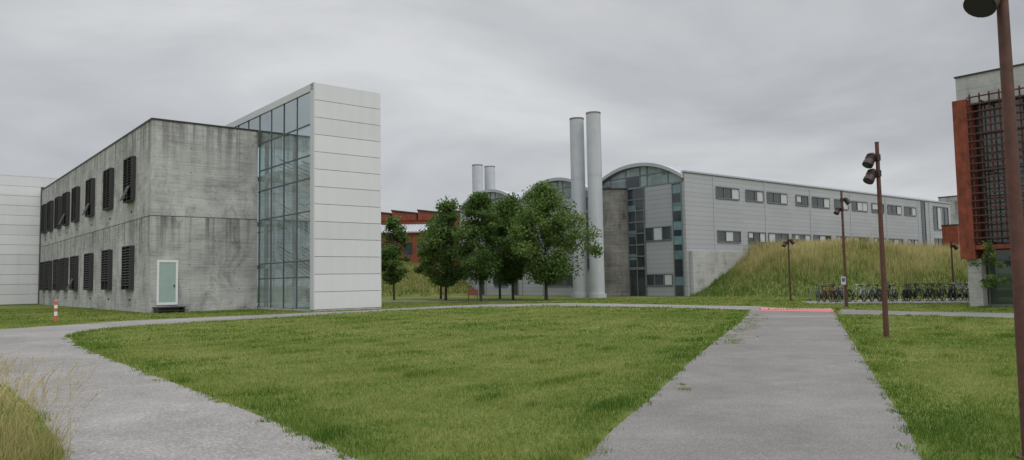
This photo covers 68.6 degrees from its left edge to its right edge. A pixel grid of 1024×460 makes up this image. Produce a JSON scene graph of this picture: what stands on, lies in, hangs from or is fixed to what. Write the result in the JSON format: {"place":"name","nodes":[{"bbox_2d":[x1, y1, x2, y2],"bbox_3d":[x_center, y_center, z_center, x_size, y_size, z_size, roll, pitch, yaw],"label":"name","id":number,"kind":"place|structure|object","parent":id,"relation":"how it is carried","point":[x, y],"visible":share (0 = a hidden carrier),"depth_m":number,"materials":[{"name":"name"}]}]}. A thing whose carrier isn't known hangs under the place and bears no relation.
{"place":"outdoors","nodes":[
{"label":"outdoors","id":0,"kind":"place"},
{"bbox_2d":[39,119,257,312],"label":"concrete walls","id":1,"kind":"structure","parent":0,"point":[168,161],"depth_m":50.02,"materials":[{"name":"concrete"}]},
{"bbox_2d":[39,156,135,290],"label":"shutter frames","id":2,"kind":"structure","parent":1,"relation":"attached to","point":[88,212],"depth_m":60.84,"materials":[{"name":"metal"}]},
{"bbox_2d":[39,160,130,289],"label":"shutter slats","id":3,"kind":"object","parent":2,"relation":"in","point":[88,256],"visible":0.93,"depth_m":60.21,"materials":[{"name":"metal"}]},
{"bbox_2d":[45,211,131,300],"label":"wall vents","id":4,"kind":"object","parent":1,"relation":"attached to","point":[76,229],"depth_m":60.69,"materials":[{"name":"metal"}]},
{"bbox_2d":[53,178,135,265],"bbox_3d":[-37.265,0.692,64.616,0.016,8.850,37.900,2,-5,-40],"label":"window glass","id":5,"kind":"object","parent":1,"relation":"attached to","point":[94,214],"visible":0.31,"depth_m":60.01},
{"bbox_2d":[42,215,256,246],"bbox_3d":[-34.035,0.560,66.107,6.760,0.070,43.560,2,-5,-40],"label":"floor joint","id":6,"kind":"object","parent":1,"relation":"on","point":[161,215],"visible":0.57,"depth_m":50.34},
{"bbox_2d":[42,118,257,189],"bbox_3d":[-34.180,-5.589,66.530,6.880,0.100,43.800,2,-5,-40],"label":"roof coping","id":7,"kind":"object","parent":1,"relation":"on","point":[148,120],"visible":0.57,"depth_m":50.99,"materials":[{"name":"metal"}]},
{"bbox_2d":[156,260,177,304],"bbox_3d":[-21.821,3.321,47.557,1.260,2.830,0.057,2,-5,-40],"label":"door frame","id":8,"kind":"object","parent":1,"relation":"attached to","point":[167,303],"visible":1,"depth_m":47.50,"materials":[{"name":"metal"}]},
{"bbox_2d":[159,262,175,302],"bbox_3d":[-21.830,3.317,47.568,1.000,2.540,0.027,2,-5,-40],"label":"door glass","id":9,"kind":"object","parent":8,"relation":"in","point":[167,281],"visible":1,"depth_m":47.56,"materials":[{"name":"glass"}]},
{"bbox_2d":[0,303,770,459],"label":"gravel path","id":10,"kind":"structure","parent":0,"point":[126,414],"depth_m":9.81,"materials":[{"name":"gravel"}]},
{"bbox_2d":[62,310,926,459],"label":"path weeds","id":11,"kind":"object","parent":10,"relation":"on","point":[296,433],"visible":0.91,"depth_m":10.34,"materials":[{"name":"plant"}]},
{"bbox_2d":[381,220,459,267],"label":"corten walls","id":12,"kind":"structure","parent":0,"point":[412,222],"depth_m":118.37,"materials":[{"name":"metal"}]},
{"bbox_2d":[381,211,460,220],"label":"sawtooth rooflights","id":13,"kind":"object","parent":12,"relation":"on","point":[421,215],"visible":0.25,"depth_m":118.35,"materials":[{"name":"metal"}]},
{"bbox_2d":[381,209,461,214],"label":"rooflight caps","id":14,"kind":"object","parent":13,"relation":"on","point":[411,212],"visible":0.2,"depth_m":118.29,"materials":[{"name":"metal"}]},
{"bbox_2d":[381,260,475,297],"bbox_3d":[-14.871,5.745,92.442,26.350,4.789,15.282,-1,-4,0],"label":"mound grass","id":15,"kind":"structure","parent":0,"point":[410,265],"depth_m":87.86,"materials":[{"name":"plant"}]},
{"bbox_2d":[381,300,565,301],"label":"path","id":16,"kind":"structure","parent":0,"point":[460,301],"depth_m":62.44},
{"bbox_2d":[0,295,1023,459],"bbox_3d":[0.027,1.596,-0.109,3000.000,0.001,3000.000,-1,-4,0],"label":"ground","id":17,"kind":"structure","parent":0,"point":[517,298],"depth_m":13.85,"materials":[{"name":"plant"}]},
{"bbox_2d":[0,185,44,304],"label":"backing","id":18,"kind":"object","parent":17,"relation":"on","point":[39,252],"depth_m":80.52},
{"bbox_2d":[0,175,56,304],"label":"cladding panels","id":19,"kind":"object","parent":18,"relation":"attached to","point":[19,246],"visible":0.93,"depth_m":79.68,"materials":[{"name":"metal"}]},
{"bbox_2d":[7,175,57,178],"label":"parapet cap","id":20,"kind":"object","parent":18,"relation":"on","point":[30,176],"depth_m":80.55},
{"bbox_2d":[54,300,57,321],"bbox_3d":[-22.137,3.932,36.442,0.150,1.050,0.146,-1,-4,0],"label":"striped bollard","id":21,"kind":"object","parent":17,"relation":"on","point":[55,309],"visible":1,"depth_m":36.39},
{"bbox_2d":[0,349,118,459],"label":"tall dry grass","id":22,"kind":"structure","parent":17,"relation":"on","point":[10,441],"depth_m":7.10,"materials":[{"name":"plant"}]},
{"bbox_2d":[153,306,186,312],"bbox_3d":[-21.330,4.977,46.886,1.700,0.360,1.490,2,-5,-40],"label":"door step grating","id":23,"kind":"object","parent":17,"relation":"on","point":[181,309],"depth_m":46.58,"materials":[{"name":"metal"}]},
{"bbox_2d":[225,82,380,309],"bbox_3d":[-16.743,-1.381,54.306,4.560,13.700,20.800,2,-5,-40],"label":"tower frame and roof","id":24,"kind":"object","parent":17,"relation":"on","point":[310,88],"visible":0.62,"depth_m":45.28,"materials":[{"name":"metal"}]},
{"bbox_2d":[237,116,258,130],"bbox_3d":[-21.308,-7.050,56.646,0.001,1.000,11.890,2,-5,-40],"label":"clerestory glass","id":25,"kind":"object","parent":24,"relation":"on","point":[254,123],"visible":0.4,"depth_m":53.10,"materials":[{"name":"glass"}]},
{"bbox_2d":[257,146,258,302],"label":"glass wall","id":26,"kind":"structure","parent":24,"relation":"on","point":[257,221],"depth_m":63.05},
{"bbox_2d":[238,98,309,308],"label":"curtain wall mullions","id":27,"kind":"object","parent":24,"relation":"attached to","point":[283,215],"visible":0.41,"depth_m":48.77,"materials":[{"name":"metal"}]},
{"bbox_2d":[259,92,309,309],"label":"glass wall","id":28,"kind":"structure","parent":24,"relation":"on","point":[297,114],"depth_m":48.19,"materials":[{"name":"glass"}]},
{"bbox_2d":[315,100,378,291],"bbox_3d":[-10.216,-1.775,46.591,4.100,13.180,0.420,2,-5,-40],"label":"tower panel backing","id":29,"kind":"object","parent":24,"relation":"attached to","point":[344,205],"visible":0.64,"depth_m":46.08,"materials":[{"name":"metal"}]},
{"bbox_2d":[315,83,380,309],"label":"tower cladding panels","id":30,"kind":"object","parent":24,"relation":"attached to","point":[352,271],"visible":1,"depth_m":46.30,"materials":[{"name":"metal"}]},
{"bbox_2d":[257,307,380,311],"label":"tower plinth","id":31,"kind":"structure","parent":17,"relation":"on","point":[316,310],"depth_m":46.17,"materials":[{"name":"concrete"}]},
{"bbox_2d":[381,215,410,299],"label":"deciduous tree","id":32,"kind":"object","parent":17,"relation":"on","point":[389,254],"visible":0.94,"depth_m":70.54,"materials":[{"name":"green plant"}]},
{"bbox_2d":[381,233,436,266],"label":"corten walls","id":33,"kind":"structure","parent":17,"relation":"on","point":[414,258],"depth_m":106.11,"materials":[{"name":"metal"}]},
{"bbox_2d":[381,243,422,254],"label":"windows","id":34,"kind":"structure","parent":33,"relation":"attached to","point":[408,249],"depth_m":106.06,"materials":[{"name":"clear glass"}]},
{"bbox_2d":[381,224,428,232],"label":"metal roof","id":35,"kind":"structure","parent":33,"relation":"on","point":[416,226],"depth_m":110.18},
{"bbox_2d":[381,224,426,231],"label":"roof seams","id":36,"kind":"object","parent":35,"relation":"on","point":[407,226],"visible":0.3,"depth_m":110.90,"materials":[{"name":"metal"}]},
{"bbox_2d":[412,213,463,298],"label":"deciduous tree","id":37,"kind":"object","parent":17,"relation":"on","point":[435,217],"visible":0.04,"depth_m":72.65,"materials":[{"name":"green plant"}]},
{"bbox_2d":[413,195,481,300],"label":"deciduous tree","id":38,"kind":"object","parent":17,"relation":"on","point":[439,230],"visible":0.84,"depth_m":65.15,"materials":[{"name":"green plant"}]},
{"bbox_2d":[468,289,477,301],"bbox_3d":[-3.113,5.231,59.781,0.840,1.000,0.070,-1,-4,0],"label":"information sign","id":39,"kind":"object","parent":17,"relation":"on","point":[472,291],"visible":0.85,"depth_m":59.76,"materials":[{"name":"metal"}]},
{"bbox_2d":[449,191,505,301],"bbox_3d":[-2.785,1.297,60.735,4.675,9.076,4.968,-1,-4,0],"label":"deciduous tree","id":40,"kind":"object","parent":17,"relation":"on","point":[480,204],"visible":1,"depth_m":60.65,"materials":[{"name":"green plant"}]},
{"bbox_2d":[472,164,482,193],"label":"steel chimney","id":41,"kind":"object","parent":17,"relation":"on","point":[477,177],"visible":0.36,"depth_m":100.11,"materials":[{"name":"grey metal"}]},
{"bbox_2d":[484,166,494,189],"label":"steel chimney","id":42,"kind":"object","parent":17,"relation":"on","point":[489,173],"visible":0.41,"depth_m":101.61,"materials":[{"name":"grey metal"}]},
{"bbox_2d":[467,202,538,298],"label":"deciduous tree","id":43,"kind":"object","parent":17,"relation":"on","point":[494,278],"visible":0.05,"depth_m":68.70,"materials":[{"name":"green plant"}]},
{"bbox_2d":[485,192,537,299],"bbox_3d":[0.261,1.311,63.321,5.786,9.300,5.872,2,-5,-32],"label":"deciduous tree","id":44,"kind":"object","parent":17,"relation":"on","point":[510,273],"visible":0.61,"depth_m":63.34,"materials":[{"name":"green plant"}]},
{"bbox_2d":[490,179,603,299],"bbox_3d":[2.795,0.839,61.934,9.407,9.968,8.492,-1,-4,0],"label":"deciduous tree","id":45,"kind":"object","parent":17,"relation":"on","point":[543,201],"visible":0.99,"depth_m":60.33,"materials":[{"name":"green plant"}]},
{"bbox_2d":[470,182,684,296],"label":"gable frames","id":46,"kind":"structure","parent":17,"relation":"on","point":[637,268],"depth_m":69.86,"materials":[{"name":"metal"}]},
{"bbox_2d":[474,183,683,295],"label":"gable glazing","id":47,"kind":"structure","parent":46,"relation":"in","point":[640,252],"depth_m":70.19,"materials":[{"name":"glass"}]},
{"bbox_2d":[628,184,682,284],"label":"teal spandrels","id":48,"kind":"object","parent":46,"relation":"attached to","point":[677,226],"visible":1,"depth_m":66.85,"materials":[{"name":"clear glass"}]},
{"bbox_2d":[569,117,587,297],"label":"steel chimney","id":49,"kind":"object","parent":17,"relation":"on","point":[578,197],"visible":0.8,"depth_m":69.07,"materials":[{"name":"grey metal"}]},
{"bbox_2d":[586,111,606,297],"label":"steel chimney","id":50,"kind":"object","parent":17,"relation":"on","point":[595,196],"visible":0.88,"depth_m":67.63,"materials":[{"name":"grey metal"}]},
{"bbox_2d":[602,189,629,296],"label":"round concrete tower","id":51,"kind":"structure","parent":17,"relation":"on","point":[616,269],"depth_m":71.09,"materials":[{"name":"concrete"}]},
{"bbox_2d":[603,210,627,253],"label":"round tower joints","id":52,"kind":"object","parent":51,"relation":"attached to","point":[614,231],"visible":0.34,"depth_m":71.08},
{"bbox_2d":[460,181,950,296],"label":"panelled walls","id":53,"kind":"structure","parent":17,"relation":"on","point":[658,213],"depth_m":68.81,"materials":[{"name":"grey metal"}]},
{"bbox_2d":[469,166,681,211],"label":"lunette mullions","id":54,"kind":"object","parent":53,"relation":"on","point":[647,174],"visible":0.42,"depth_m":70.54,"materials":[{"name":"metal"}]},
{"bbox_2d":[459,163,683,210],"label":"vault rims","id":55,"kind":"object","parent":54,"relation":"attached to","point":[605,178],"visible":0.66,"depth_m":73.26,"materials":[{"name":"grey metal"}]},
{"bbox_2d":[464,167,681,209],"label":"lunette glass","id":56,"kind":"object","parent":54,"relation":"in","point":[657,178],"visible":0.53,"depth_m":71.37,"materials":[{"name":"glass"}]},
{"bbox_2d":[528,176,638,200],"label":"window","id":57,"kind":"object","parent":54,"relation":"in","point":[633,182],"visible":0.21,"depth_m":71.26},
{"bbox_2d":[462,165,935,211],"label":"barrel vault roofs","id":58,"kind":"structure","parent":53,"relation":"on","point":[674,167],"depth_m":80.47,"materials":[{"name":"metal"}]},
{"bbox_2d":[681,170,950,203],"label":"eave trim","id":59,"kind":"structure","parent":53,"relation":"on","point":[683,171],"depth_m":77.89,"materials":[{"name":"grey metal"}]},
{"bbox_2d":[684,172,950,251],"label":"long facade cladding","id":60,"kind":"structure","parent":53,"relation":"attached to","point":[743,215],"depth_m":75.45,"materials":[{"name":"grey metal"}]},
{"bbox_2d":[712,175,931,250],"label":"facade ribs","id":61,"kind":"object","parent":60,"relation":"attached to","point":[810,215],"visible":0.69,"depth_m":79.08,"materials":[{"name":"grey metal"}]},
{"bbox_2d":[716,186,948,245],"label":"strip window frames","id":62,"kind":"structure","parent":53,"relation":"attached to","point":[822,207],"depth_m":78.86,"materials":[{"name":"metal"}]},
{"bbox_2d":[717,187,947,246],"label":"strip window glass","id":63,"kind":"object","parent":62,"relation":"in","point":[748,194],"visible":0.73,"depth_m":78.85,"materials":[{"name":"glass"}]},
{"bbox_2d":[726,189,941,244],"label":"window blinds","id":64,"kind":"object","parent":62,"relation":"attached to","point":[735,195],"depth_m":77.94,"materials":[{"name":"fabric"}]},
{"bbox_2d":[690,251,750,293],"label":"concrete plinth wall","id":65,"kind":"structure","parent":17,"relation":"on","point":[707,267],"depth_m":67.23,"materials":[{"name":"concrete"}]},
{"bbox_2d":[782,235,795,299],"bbox_3d":[18.545,2.521,50.191,0.924,4.380,0.336,-1,-4,0],"label":"street lamp","id":66,"kind":"object","parent":17,"relation":"on","point":[791,241],"visible":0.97,"depth_m":50.20,"materials":[{"name":"metal"}]},
{"bbox_2d":[688,247,967,297],"bbox_3d":[39.072,3.970,74.859,50.000,4.761,58.000,-1,-4,0],"label":"grass berm","id":67,"kind":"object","parent":17,"relation":"on","point":[831,281],"depth_m":58.21,"materials":[{"name":"plant"}]},
{"bbox_2d":[690,231,968,297],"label":"meadow grass","id":68,"kind":"structure","parent":67,"relation":"on","point":[771,250],"depth_m":60.24,"materials":[{"name":"plant"}]},
{"bbox_2d":[833,190,850,306],"bbox_3d":[17.018,0.946,38.473,0.924,5.980,0.336,-1,-4,0],"label":"street lamp","id":69,"kind":"object","parent":17,"relation":"on","point":[846,200],"visible":0.96,"depth_m":38.49,"materials":[{"name":"metal"}]},
{"bbox_2d":[841,276,845,305],"bbox_3d":[16.804,3.115,38.045,0.240,1.600,0.075,-1,-4,0],"label":"parking sign","id":70,"kind":"object","parent":17,"relation":"on","point":[843,281],"visible":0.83,"depth_m":38.04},
{"bbox_2d":[862,142,891,337],"bbox_3d":[9.450,0.230,19.506,0.544,5.080,0.295,0,-4,-15],"label":"street lamp","id":71,"kind":"object","parent":17,"relation":"on","point":[872,174],"visible":0.99,"depth_m":19.49,"materials":[{"name":"metal"}]},
{"bbox_2d":[941,224,959,246],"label":"corten annex building","id":72,"kind":"structure","parent":17,"relation":"on","point":[950,232],"depth_m":83.62,"materials":[{"name":"metal"}]},
{"bbox_2d":[950,241,958,297],"bbox_3d":[29.624,2.637,50.193,0.583,3.780,0.299,-2,-4,14],"label":"street lamp","id":73,"kind":"object","parent":17,"relation":"on","point":[954,246],"visible":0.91,"depth_m":50.19,"materials":[{"name":"metal"}]},
{"bbox_2d":[967,259,987,306],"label":"concrete columns","id":74,"kind":"structure","parent":17,"relation":"on","point":[978,295],"depth_m":36.37,"materials":[{"name":"concrete"}]},
{"bbox_2d":[968,240,1009,307],"bbox_3d":[22.117,2.058,34.837,1.412,3.200,1.345,-1,-4,0],"label":"sapling tree","id":75,"kind":"object","parent":17,"relation":"on","point":[991,262],"visible":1,"depth_m":34.82,"materials":[{"name":"green plant"}]},
{"bbox_2d":[963,0,1023,459],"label":"street lamp","id":76,"kind":"object","parent":17,"relation":"on","point":[980,8],"visible":0.98,"depth_m":6.61,"materials":[{"name":"metal"}]},
{"bbox_2d":[985,259,1012,305],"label":"ground floor frames","id":77,"kind":"structure","parent":17,"relation":"on","point":[1001,304],"depth_m":36.26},
{"bbox_2d":[984,249,1012,303],"bbox_3d":[31.348,1.515,27.257,0.080,2.640,25.600,2,-5,-40],"label":"ground floor glass","id":78,"kind":"object","parent":77,"relation":"in","point":[1002,294],"depth_m":36.34,"materials":[{"name":"glass"}]},
{"bbox_2d":[0,0,1023,212],"label":"sky","id":79,"kind":"structure","parent":0,"point":[802,91],"materials":[{"name":"grey"}]},
{"bbox_2d":[654,227,671,284],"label":"gable blinds","id":80,"kind":"object","parent":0,"point":[658,236],"visible":1,"depth_m":68.30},
{"bbox_2d":[583,310,920,459],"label":"asphalt path","id":81,"kind":"structure","parent":0,"point":[788,385],"depth_m":9.23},
{"bbox_2d":[747,316,815,317],"bbox_3d":[11.009,3.432,29.698,3.608,0.001,0.248,-1,-4,-2],"label":"pale paving strip","id":82,"kind":"object","parent":81,"relation":"on","point":[797,316],"visible":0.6,"depth_m":29.68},
{"bbox_2d":[758,308,833,311],"bbox_3d":[13.415,3.804,35.759,4.588,0.001,3.048,-4,-5,40],"label":"pink crossing marking","id":83,"kind":"object","parent":81,"relation":"on","point":[788,309],"visible":0.8,"depth_m":35.60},
{"bbox_2d":[802,298,969,303],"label":"bicycle parking pavement","id":84,"kind":"structure","parent":0,"point":[905,301],"depth_m":45.09,"materials":[{"name":"concrete"}]},
{"bbox_2d":[816,285,825,301],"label":"bicycle","id":85,"kind":"object","parent":84,"relation":"on","point":[818,291],"visible":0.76,"depth_m":45.99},
{"bbox_2d":[822,284,833,301],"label":"bicycle","id":86,"kind":"object","parent":84,"relation":"on","point":[826,295],"visible":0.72,"depth_m":46.13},
{"bbox_2d":[828,284,842,301],"bbox_3d":[19.774,3.856,45.861,1.778,1.079,0.607,2,-7,-37],"label":"bicycle","id":87,"kind":"object","parent":84,"relation":"on","point":[831,296],"visible":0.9,"depth_m":45.71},
{"bbox_2d":[830,284,852,301],"bbox_3d":[20.136,3.849,45.852,1.778,1.079,0.607,0,-4,-20],"label":"bicycle","id":88,"kind":"object","parent":84,"relation":"on","point":[840,294],"visible":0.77,"depth_m":45.79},
{"bbox_2d":[833,284,853,301],"bbox_3d":[20.387,3.871,46.213,1.778,1.079,0.607,1,-8,-24],"label":"bicycle","id":89,"kind":"object","parent":84,"relation":"on","point":[841,294],"visible":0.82,"depth_m":46.17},
{"bbox_2d":[852,284,865,301],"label":"bicycle","id":90,"kind":"object","parent":84,"relation":"on","point":[857,292],"visible":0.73,"depth_m":45.69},
{"bbox_2d":[861,284,874,301],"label":"bicycle","id":91,"kind":"object","parent":84,"relation":"on","point":[867,296],"visible":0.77,"depth_m":45.66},
{"bbox_2d":[868,284,881,301],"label":"bicycle","id":92,"kind":"object","parent":84,"relation":"on","point":[873,292],"visible":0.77,"depth_m":45.50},
{"bbox_2d":[810,288,950,300],"bbox_3d":[23.370,3.996,46.083,9.714,0.717,0.383,-2,-4,9],"label":"bicycle rack","id":93,"kind":"object","parent":84,"relation":"on","point":[862,294],"visible":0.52,"depth_m":46.21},
{"bbox_2d":[878,284,890,299],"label":"bicycle","id":94,"kind":"object","parent":84,"relation":"on","point":[888,285],"visible":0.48,"depth_m":45.40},
{"bbox_2d":[876,287,895,300],"bbox_3d":[22.761,3.796,45.720,1.778,1.079,0.607,1,-4,-24],"label":"bicycle","id":95,"kind":"object","parent":84,"relation":"on","point":[887,293],"visible":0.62,"depth_m":45.78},
{"bbox_2d":[890,283,897,300],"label":"bicycle","id":96,"kind":"object","parent":84,"relation":"on","point":[893,295],"visible":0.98,"depth_m":45.54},
{"bbox_2d":[898,283,909,300],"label":"bicycle","id":97,"kind":"object","parent":84,"relation":"on","point":[904,293],"visible":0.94,"depth_m":45.09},
{"bbox_2d":[902,283,915,300],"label":"bicycle","id":98,"kind":"object","parent":84,"relation":"on","point":[909,295],"visible":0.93,"depth_m":45.23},
{"bbox_2d":[904,283,923,300],"bbox_3d":[24.362,3.757,45.539,1.778,1.079,0.607,1,-4,-23],"label":"bicycle","id":99,"kind":"object","parent":84,"relation":"on","point":[915,291],"visible":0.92,"depth_m":45.58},
{"bbox_2d":[913,283,934,300],"bbox_3d":[24.847,3.736,45.335,1.778,1.079,0.607,0,-7,-20],"label":"bicycle","id":100,"kind":"object","parent":84,"relation":"on","point":[924,295],"visible":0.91,"depth_m":45.24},
{"bbox_2d":[922,283,934,300],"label":"bicycle","id":101,"kind":"object","parent":84,"relation":"on","point":[931,293],"visible":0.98,"depth_m":45.14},
{"bbox_2d":[932,283,942,300],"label":"bicycle","id":102,"kind":"object","parent":84,"relation":"on","point":[936,291],"visible":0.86,"depth_m":44.80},
{"bbox_2d":[939,283,955,300],"bbox_3d":[26.009,3.680,44.805,1.778,1.079,0.607,1,-2,-30],"label":"bicycle","id":103,"kind":"object","parent":84,"relation":"on","point":[945,291],"visible":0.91,"depth_m":44.61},
{"bbox_2d":[948,282,957,300],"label":"bicycle","id":104,"kind":"object","parent":84,"relation":"on","point":[951,294],"visible":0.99,"depth_m":44.58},
{"bbox_2d":[949,282,967,300],"bbox_3d":[26.772,3.686,45.063,1.778,1.079,0.607,1,-9,-24],"label":"bicycle","id":105,"kind":"object","parent":84,"relation":"on","point":[959,292],"visible":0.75,"depth_m":45.00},
{"bbox_2d":[955,282,968,300],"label":"bicycle","id":106,"kind":"object","parent":84,"relation":"on","point":[960,285],"visible":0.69,"depth_m":44.71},
{"bbox_2d":[838,309,1013,317],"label":"side path","id":107,"kind":"structure","parent":0,"point":[965,314],"depth_m":30.61,"materials":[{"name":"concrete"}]},
{"bbox_2d":[938,195,958,223],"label":"concrete tower block","id":108,"kind":"structure","parent":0,"point":[952,200],"depth_m":111.20,"materials":[{"name":"concrete"}]},
{"bbox_2d":[975,97,1023,244],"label":"glass","id":109,"kind":"object","parent":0,"point":[999,202],"depth_m":36.54,"materials":[{"name":"glass"}]},
{"bbox_2d":[952,99,1009,258],"bbox_3d":[30.580,-3.262,27.283,1.160,7.800,26.020,2,-5,-40],"label":"corten fin","id":110,"kind":"object","parent":109,"relation":"attached to","point":[971,247],"visible":0.92,"depth_m":36.65,"materials":[{"name":"metal"}]},
{"bbox_2d":[966,85,1023,242],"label":"corten lattice screen","id":111,"kind":"object","parent":110,"relation":"attached to","point":[991,153],"visible":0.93,"depth_m":35.77,"materials":[{"name":"metal"}]},
{"bbox_2d":[975,105,1023,244],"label":"mullions","id":112,"kind":"object","parent":110,"relation":"attached to","point":[980,176],"visible":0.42,"depth_m":36.88,"materials":[{"name":"metal"}]},
{"bbox_2d":[955,65,1023,104],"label":"concrete parapet","id":113,"kind":"structure","parent":109,"relation":"on","point":[980,83],"depth_m":36.56,"materials":[{"name":"concrete"}]},
{"bbox_2d":[954,63,1023,78],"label":"parapet cap","id":114,"kind":"object","parent":113,"relation":"on","point":[986,71],"visible":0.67,"depth_m":36.55,"materials":[{"name":"metal"}]}
]}

